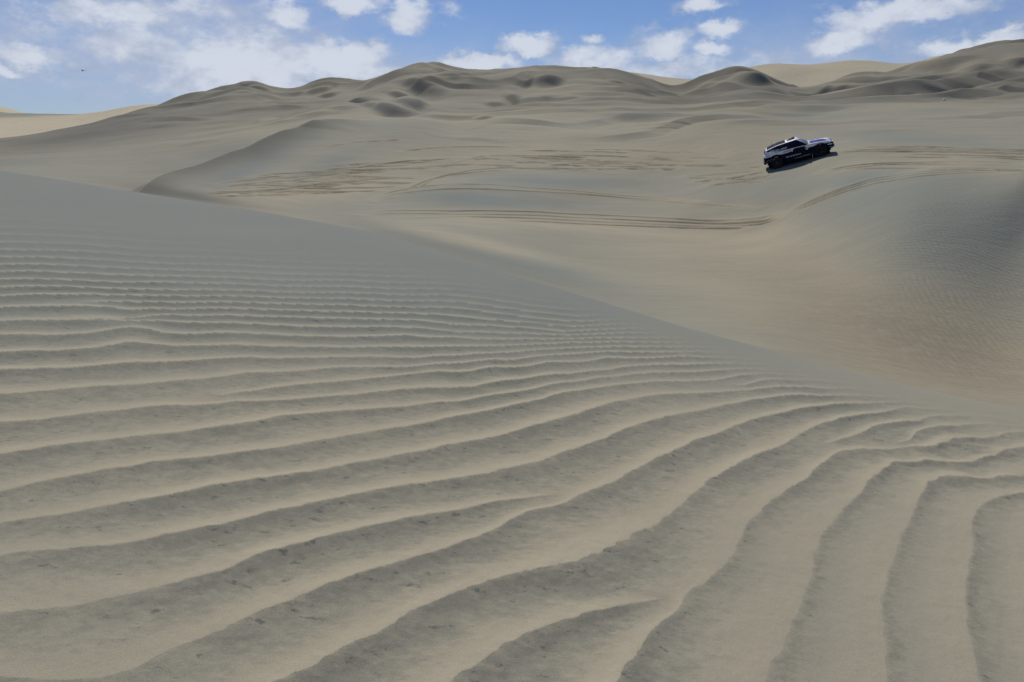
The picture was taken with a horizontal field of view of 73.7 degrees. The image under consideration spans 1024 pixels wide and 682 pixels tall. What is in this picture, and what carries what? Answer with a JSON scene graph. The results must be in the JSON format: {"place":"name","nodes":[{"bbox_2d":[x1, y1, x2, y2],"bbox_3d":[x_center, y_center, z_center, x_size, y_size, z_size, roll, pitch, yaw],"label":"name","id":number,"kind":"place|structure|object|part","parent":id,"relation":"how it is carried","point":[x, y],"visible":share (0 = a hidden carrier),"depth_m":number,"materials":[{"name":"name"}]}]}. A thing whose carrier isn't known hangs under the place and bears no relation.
{"place":"outdoors","nodes":[
{"label":"outdoors","id":0,"kind":"place"},
{"bbox_2d":[0,56,939,137],"bbox_3d":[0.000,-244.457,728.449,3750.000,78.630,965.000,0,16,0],"label":"dunes","id":1,"kind":"structure","parent":0,"point":[13,123],"depth_m":411.29,"materials":[{"name":"beige sand"}]},
{"bbox_2d":[0,170,1023,681],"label":"dune","id":2,"kind":"structure","parent":0,"point":[238,444],"depth_m":2.57,"materials":[{"name":"beige sand"}]},
{"bbox_2d":[0,108,1023,409],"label":"dune slope","id":3,"kind":"structure","parent":0,"point":[886,244],"depth_m":35.33,"materials":[{"name":"beige sand"}]},
{"bbox_2d":[763,137,833,168],"bbox_3d":[18.961,-12.823,45.385,4.375,1.762,2.088,-10,19,24],"label":"rally car","id":4,"kind":"object","parent":3,"relation":"on","point":[780,154],"visible":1,"depth_m":44.81,"materials":[{"name":"white paint"}]},
{"bbox_3d":[17.839,-12.746,44.934,0.949,0.369,0.142,-10,19,24],"label":"side window","id":5,"kind":"part","parent":4,"relation":"part of","materials":[{"name":"black glass"}]},
{"bbox_3d":[18.791,-12.358,44.645,0.756,0.633,0.017,-10,19,24],"label":"door panel","id":6,"kind":"part","parent":4,"relation":"part of","materials":[{"name":"black paint"}]},
{"bbox_2d":[0,39,1023,158],"bbox_3d":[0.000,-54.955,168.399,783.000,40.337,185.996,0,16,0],"label":"hills","id":7,"kind":"structure","parent":0,"point":[989,75],"depth_m":111.04,"materials":[{"name":"beige sand"}]},
{"bbox_2d":[0,0,1023,113],"label":"sky","id":8,"kind":"structure","parent":0,"point":[131,52],"materials":[{"name":"blue"}]}
]}

